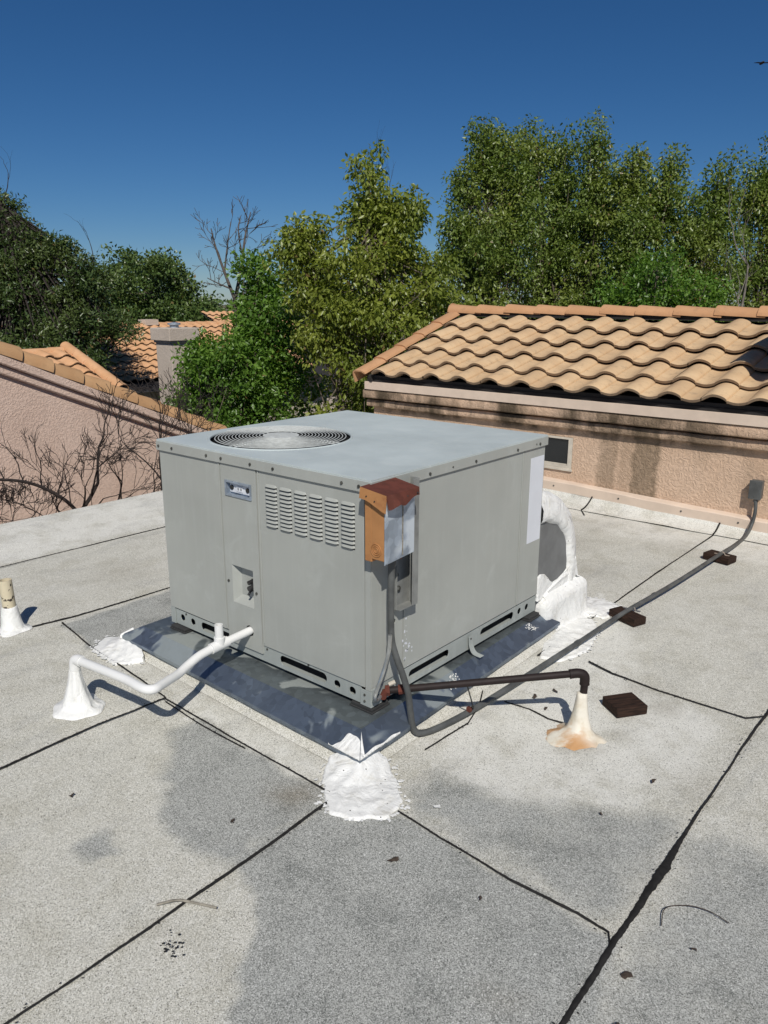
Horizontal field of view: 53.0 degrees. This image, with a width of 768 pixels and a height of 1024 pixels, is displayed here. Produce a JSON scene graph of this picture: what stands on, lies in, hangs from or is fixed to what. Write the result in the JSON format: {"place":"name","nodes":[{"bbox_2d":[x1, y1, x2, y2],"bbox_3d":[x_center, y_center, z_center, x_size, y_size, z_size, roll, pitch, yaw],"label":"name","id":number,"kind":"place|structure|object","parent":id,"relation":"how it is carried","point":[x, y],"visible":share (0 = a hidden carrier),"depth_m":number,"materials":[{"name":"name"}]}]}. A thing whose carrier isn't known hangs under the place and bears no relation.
{"place":"outdoors","nodes":[
{"label":"outdoors","id":0,"kind":"place"},
{"bbox_2d":[0,415,95,508],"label":"bare shrub","id":1,"kind":"object","parent":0,"point":[68,502],"visible":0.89,"depth_m":6.36,"materials":[{"name":"brown plant"}]},
{"bbox_2d":[0,362,161,521],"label":"bare shrub","id":2,"kind":"object","parent":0,"point":[93,489],"visible":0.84,"depth_m":6.54,"materials":[{"name":"brown plant"}]},
{"bbox_2d":[70,404,160,499],"bbox_3d":[-2.339,-0.403,7.122,0.734,1.179,1.026,13,20,38],"label":"bare shrub","id":3,"kind":"object","parent":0,"point":[122,465],"visible":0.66,"depth_m":7.04,"materials":[{"name":"brown plant"}]},
{"bbox_2d":[90,368,190,491],"bbox_3d":[-2.136,-0.591,7.161,1.332,1.526,1.229,-3,16,-10],"label":"bare shrub","id":4,"kind":"object","parent":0,"point":[148,420],"visible":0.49,"depth_m":7.08,"materials":[{"name":"brown plant"}]},
{"bbox_2d":[4,290,284,324],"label":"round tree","id":5,"kind":"object","parent":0,"point":[222,302],"visible":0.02,"depth_m":39.41,"materials":[{"name":"green plant"}]},
{"bbox_2d":[4,319,340,418],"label":"house","id":6,"kind":"structure","parent":0,"point":[138,362],"depth_m":18.96,"materials":[{"name":"paint"}]},
{"bbox_2d":[142,365,226,434],"bbox_3d":[-1.881,-0.794,7.952,1.197,1.400,1.042,13,20,38],"label":"bare shrub","id":7,"kind":"object","parent":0,"point":[196,407],"visible":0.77,"depth_m":7.75,"materials":[{"name":"brown plant"}]},
{"bbox_2d":[0,305,507,411],"bbox_3d":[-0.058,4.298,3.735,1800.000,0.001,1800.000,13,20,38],"label":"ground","id":8,"kind":"structure","parent":0,"point":[342,361],"depth_m":107.44,"materials":[{"name":"green plant"}]},
{"bbox_2d":[0,482,14,516],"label":"bare shrub","id":9,"kind":"object","parent":8,"relation":"on","point":[4,497],"visible":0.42,"depth_m":6.76,"materials":[{"name":"brown plant"}]},
{"bbox_2d":[0,467,79,522],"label":"bare shrub","id":10,"kind":"object","parent":8,"relation":"on","point":[18,494],"visible":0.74,"depth_m":6.50,"materials":[{"name":"brown plant"}]},
{"bbox_2d":[0,149,146,370],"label":"dark evergreen","id":11,"kind":"object","parent":8,"relation":"on","point":[33,257],"visible":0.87,"depth_m":15.85,"materials":[{"name":"green plant"}]},
{"bbox_2d":[0,341,226,523],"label":"gable house","id":12,"kind":"structure","parent":8,"relation":"on","point":[36,390],"depth_m":9.01,"materials":[{"name":"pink paint"}]},
{"bbox_2d":[22,341,128,388],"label":"gable roof","id":13,"kind":"structure","parent":12,"relation":"attached to","point":[64,353],"depth_m":12.40,"materials":[{"name":"orange tile"}]},
{"bbox_2d":[61,242,221,322],"bbox_3d":[-9.453,-6.865,30.592,6.104,7.341,6.320,13,20,38],"label":"round tree","id":14,"kind":"object","parent":8,"relation":"on","point":[155,277],"visible":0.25,"depth_m":29.34,"materials":[{"name":"green plant"}]},
{"bbox_2d":[150,322,199,405],"bbox_3d":[-4.198,-1.516,15.998,0.650,4.730,0.720,13,20,38],"label":"stucco chimney","id":15,"kind":"object","parent":8,"relation":"on","point":[164,338],"visible":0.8,"depth_m":15.30,"materials":[{"name":"beige paint"}]},
{"bbox_2d":[190,196,277,330],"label":"dead tree","id":16,"kind":"object","parent":8,"relation":"on","point":[229,286],"visible":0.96,"depth_m":12.58,"materials":[{"name":"grey plant"}]},
{"bbox_2d":[158,246,331,427],"bbox_3d":[-2.432,-1.185,12.448,2.574,6.000,2.970,13,20,38],"label":"tree","id":17,"kind":"object","parent":8,"relation":"on","point":[254,366],"visible":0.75,"depth_m":12.11,"materials":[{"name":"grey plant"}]},
{"bbox_2d":[269,392,317,419],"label":"undergrowth","id":18,"kind":"object","parent":8,"relation":"on","point":[298,409],"visible":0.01,"depth_m":18.33,"materials":[{"name":"green plant"}]},
{"bbox_2d":[283,367,355,414],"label":"undergrowth","id":19,"kind":"object","parent":8,"relation":"on","point":[314,391],"depth_m":12.24,"materials":[{"name":"green plant"}]},
{"bbox_2d":[258,139,489,415],"bbox_3d":[-0.182,-1.396,10.790,3.291,7.284,2.522,3,16,10],"label":"broadleaf tree","id":20,"kind":"object","parent":8,"relation":"on","point":[336,307],"visible":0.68,"depth_m":10.41,"materials":[{"name":"green plant"}]},
{"bbox_2d":[0,488,767,1023],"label":"flat roof","id":21,"kind":"structure","parent":8,"relation":"on","point":[318,916],"depth_m":2.31,"materials":[{"name":"grey stone"}]},
{"bbox_2d":[0,578,32,636],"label":"vent pipe","id":22,"kind":"object","parent":21,"relation":"on","point":[12,623],"visible":1,"depth_m":3.66,"materials":[{"name":"beige paint"}]},
{"bbox_2d":[52,669,104,720],"bbox_3d":[-1.198,0.686,2.984,0.219,0.161,0.195,13,20,38],"label":"roof cone","id":23,"kind":"object","parent":21,"relation":"on","point":[79,701],"visible":0.96,"depth_m":2.96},
{"bbox_2d":[89,635,146,665],"bbox_3d":[-1.210,0.606,3.479,0.226,0.058,0.376,-7,17,-23],"label":"mastic patch","id":24,"kind":"object","parent":21,"relation":"on","point":[119,650],"visible":0.84,"depth_m":3.43,"materials":[{"name":"white paint"}]},
{"bbox_2d":[155,929,184,959],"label":"tar drips","id":25,"kind":"object","parent":21,"relation":"on","point":[165,950],"visible":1,"depth_m":1.88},
{"bbox_2d":[156,899,216,908],"bbox_3d":[-0.514,1.024,2.014,0.162,0.010,0.025,1,15,4],"label":"dry twig","id":26,"kind":"object","parent":21,"relation":"on","point":[187,901],"visible":1,"depth_m":2.02,"materials":[{"name":"grey wood"}]},
{"bbox_2d":[120,615,559,762],"bbox_3d":[-0.166,0.532,3.585,1.503,0.065,1.525,13,20,38],"label":"curb cap","id":27,"kind":"object","parent":21,"relation":"on","point":[360,736],"visible":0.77,"depth_m":3.00,"materials":[{"name":"metal"}]},
{"bbox_2d":[156,410,548,714],"bbox_3d":[-0.107,0.087,3.434,1.262,0.871,1.214,13,20,38],"label":"rooftop air conditioner","id":28,"kind":"object","parent":27,"relation":"on","point":[265,530],"visible":0.95,"depth_m":3.03,"materials":[{"name":"grey paint"}]},
{"bbox_2d":[69,623,253,694],"bbox_3d":[-0.832,0.543,3.023,0.505,0.215,0.610,13,20,38],"label":"condensate drain","id":29,"kind":"object","parent":28,"relation":"attached to","point":[218,644],"visible":0.98,"depth_m":2.89,"materials":[{"name":"white plastic"}]},
{"bbox_2d":[373,634,391,702],"bbox_3d":[0.002,0.551,2.712,0.063,0.273,0.112,6,16,20],"label":"metal whip","id":30,"kind":"object","parent":28,"relation":"attached to","point":[383,694],"visible":1,"depth_m":2.68,"materials":[{"name":"grey metal"}]},
{"bbox_2d":[359,477,419,565],"bbox_3d":[0.029,0.033,2.546,0.142,0.256,0.177,13,20,38],"label":"disconnect box","id":31,"kind":"object","parent":28,"relation":"attached to","point":[389,518],"visible":1,"depth_m":2.51,"materials":[{"name":"metal"}]},
{"bbox_2d":[394,476,419,610],"bbox_3d":[0.074,0.112,2.699,0.046,0.467,0.101,13,20,38],"label":"mounting channel","id":32,"kind":"object","parent":28,"relation":"attached to","point":[406,583],"visible":0.7,"depth_m":2.74,"materials":[{"name":"grey paint"}]},
{"bbox_2d":[385,668,589,695],"bbox_3d":[0.373,0.639,2.789,0.740,0.162,0.040,0,15,1],"label":"gas pipe","id":33,"kind":"object","parent":28,"relation":"attached to","point":[583,676],"visible":0.94,"depth_m":2.77,"materials":[{"name":"brown metal"}]},
{"bbox_2d":[466,687,473,712],"bbox_3d":[0.319,0.695,2.871,0.028,0.190,0.138,4,16,13],"label":"black cable tie","id":34,"kind":"object","parent":33,"relation":"hanging from","point":[469,709],"visible":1,"depth_m":2.91,"materials":[{"name":"rubber"}]},
{"bbox_2d":[314,752,410,821],"bbox_3d":[-0.075,0.873,2.508,0.308,0.061,0.376,-1,15,-4],"label":"mastic patch","id":35,"kind":"object","parent":21,"relation":"on","point":[368,788],"visible":1,"depth_m":2.49,"materials":[{"name":"white paint"}]},
{"bbox_2d":[387,856,398,861],"bbox_3d":[0.024,0.983,2.181,0.035,0.006,0.017,-2,15,-9],"label":"leaf scrap","id":36,"kind":"object","parent":21,"relation":"on","point":[394,859],"visible":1,"depth_m":2.18,"materials":[{"name":"brown plant"}]},
{"bbox_2d":[526,490,588,630],"bbox_3d":[0.686,0.189,3.908,0.686,0.742,0.550,13,20,38],"label":"duct elbow","id":37,"kind":"object","parent":21,"relation":"on","point":[561,596],"visible":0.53,"depth_m":3.71,"materials":[{"name":"white paint"}]},
{"bbox_2d":[540,616,601,661],"bbox_3d":[0.877,0.592,3.631,0.257,0.018,0.624,8,17,28],"label":"mastic patch","id":38,"kind":"object","parent":21,"relation":"on","point":[561,638],"visible":0.77,"depth_m":3.59,"materials":[{"name":"white paint"}]},
{"bbox_2d":[387,502,757,735],"bbox_3d":[1.300,0.164,3.876,0.142,0.705,3.574,15,21,42],"label":"electrical conduit","id":39,"kind":"object","parent":21,"relation":"on","point":[465,713],"visible":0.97,"depth_m":2.99,"materials":[{"name":"metal"}]},
{"bbox_2d":[545,691,606,750],"bbox_3d":[0.695,0.742,2.785,0.205,0.170,0.195,13,20,38],"label":"roof cone","id":40,"kind":"object","parent":21,"relation":"on","point":[575,732],"visible":0.99,"depth_m":2.79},
{"bbox_2d":[584,596,621,618],"bbox_3d":[1.097,0.491,4.000,0.336,0.018,0.296,4,16,15],"label":"mastic patch","id":41,"kind":"object","parent":21,"relation":"on","point":[600,608],"visible":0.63,"depth_m":3.98,"materials":[{"name":"white paint"}]},
{"bbox_2d":[602,692,647,717],"bbox_3d":[0.936,0.750,2.994,0.130,0.036,0.112,-4,16,-14],"label":"wood block","id":42,"kind":"object","parent":21,"relation":"on","point":[624,705],"depth_m":2.96,"materials":[{"name":"brown wood"}]},
{"bbox_2d":[621,971,632,978],"bbox_3d":[0.571,1.087,1.810,0.029,0.006,0.021,-3,16,-13],"label":"leaf scrap","id":43,"kind":"object","parent":21,"relation":"on","point":[625,974],"visible":1,"depth_m":1.81,"materials":[{"name":"brown plant"}]},
{"bbox_2d":[609,606,645,626],"bbox_3d":[1.213,0.520,3.837,0.085,0.038,0.165,-8,18,-29],"label":"wood block","id":44,"kind":"object","parent":21,"relation":"on","point":[632,618],"depth_m":3.80,"materials":[{"name":"brown wood"}]},
{"bbox_2d":[661,905,728,925],"bbox_3d":[0.790,1.038,1.984,0.179,0.008,0.061,-1,15,-3],"label":"wire offcut","id":45,"kind":"object","parent":21,"relation":"on","point":[692,906],"visible":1,"depth_m":2.00,"materials":[{"name":"black metal"}]},
{"bbox_2d":[703,549,736,564],"bbox_3d":[2.064,0.277,4.732,0.100,0.040,0.165,-11,19,-36],"label":"wood block","id":46,"kind":"object","parent":21,"relation":"on","point":[723,558],"depth_m":4.69,"materials":[{"name":"brown wood"}]},
{"bbox_2d":[376,121,396,332],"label":"dead tree","id":47,"kind":"object","parent":8,"relation":"on","point":[389,177],"visible":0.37,"depth_m":13.66,"materials":[{"name":"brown wood"}]},
{"bbox_2d":[433,113,554,317],"bbox_3d":[1.843,-3.039,14.639,2.189,8.427,2.546,13,20,38],"label":"broadleaf tree","id":48,"kind":"object","parent":8,"relation":"on","point":[488,256],"visible":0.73,"depth_m":13.96,"materials":[{"name":"green plant"}]},
{"bbox_2d":[508,113,602,318],"bbox_3d":[3.088,-3.455,15.656,2.438,8.708,2.414,1,15,2],"label":"broadleaf tree","id":49,"kind":"object","parent":8,"relation":"on","point":[561,179],"visible":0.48,"depth_m":14.98,"materials":[{"name":"green plant"}]},
{"bbox_2d":[353,303,767,541],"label":"tiled house","id":50,"kind":"structure","parent":8,"relation":"on","point":[641,408],"depth_m":5.98,"materials":[{"name":"beige tile"}]},
{"bbox_2d":[544,435,572,471],"bbox_3d":[1.217,-0.505,6.230,0.695,0.265,0.042,13,20,38],"label":"window","id":51,"kind":"structure","parent":50,"relation":"in","point":[559,449],"depth_m":6.10,"materials":[{"name":"black glass"}]},
{"bbox_2d":[748,479,764,501],"bbox_3d":[2.498,-0.140,5.164,0.081,0.152,0.066,13,20,38],"label":"junction box","id":52,"kind":"object","parent":50,"relation":"attached to","point":[756,489],"visible":1,"depth_m":5.14,"materials":[{"name":"grey metal"}]},
{"bbox_2d":[538,106,631,318],"bbox_3d":[3.867,-3.353,15.296,2.653,8.702,1.968,8,17,28],"label":"broadleaf tree","id":53,"kind":"object","parent":8,"relation":"on","point":[596,207],"visible":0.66,"depth_m":14.51,"materials":[{"name":"green plant"}]},
{"bbox_2d":[577,141,699,301],"bbox_3d":[4.863,-2.800,14.664,2.326,7.980,2.246,-7,17,-24],"label":"broadleaf tree","id":54,"kind":"object","parent":8,"relation":"on","point":[628,234],"visible":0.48,"depth_m":13.92,"materials":[{"name":"green plant"}]},
{"bbox_2d":[585,242,736,321],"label":"tree","id":55,"kind":"object","parent":8,"relation":"on","point":[656,286],"visible":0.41,"depth_m":12.52,"materials":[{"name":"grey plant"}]},
{"bbox_2d":[653,142,764,321],"bbox_3d":[5.876,-2.614,14.330,2.042,7.806,2.114,13,20,38],"label":"broadleaf tree","id":56,"kind":"object","parent":8,"relation":"on","point":[709,239],"visible":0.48,"depth_m":13.51,"materials":[{"name":"green plant"}]},
{"bbox_2d":[724,179,758,306],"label":"dead tree","id":57,"kind":"object","parent":8,"relation":"on","point":[745,282],"visible":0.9,"depth_m":12.79,"materials":[{"name":"brown wood"}]},
{"bbox_2d":[723,131,767,322],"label":"broadleaf tree","id":58,"kind":"object","parent":8,"relation":"on","point":[757,288],"visible":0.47,"depth_m":14.08,"materials":[{"name":"green plant"}]},
{"bbox_2d":[201,311,356,411],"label":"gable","id":59,"kind":"structure","parent":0,"point":[210,315],"depth_m":26.35,"materials":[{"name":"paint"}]},
{"bbox_2d":[0,0,767,305],"label":"sky","id":60,"kind":"structure","parent":0,"point":[127,118],"materials":[{"name":"blue"}]}
]}

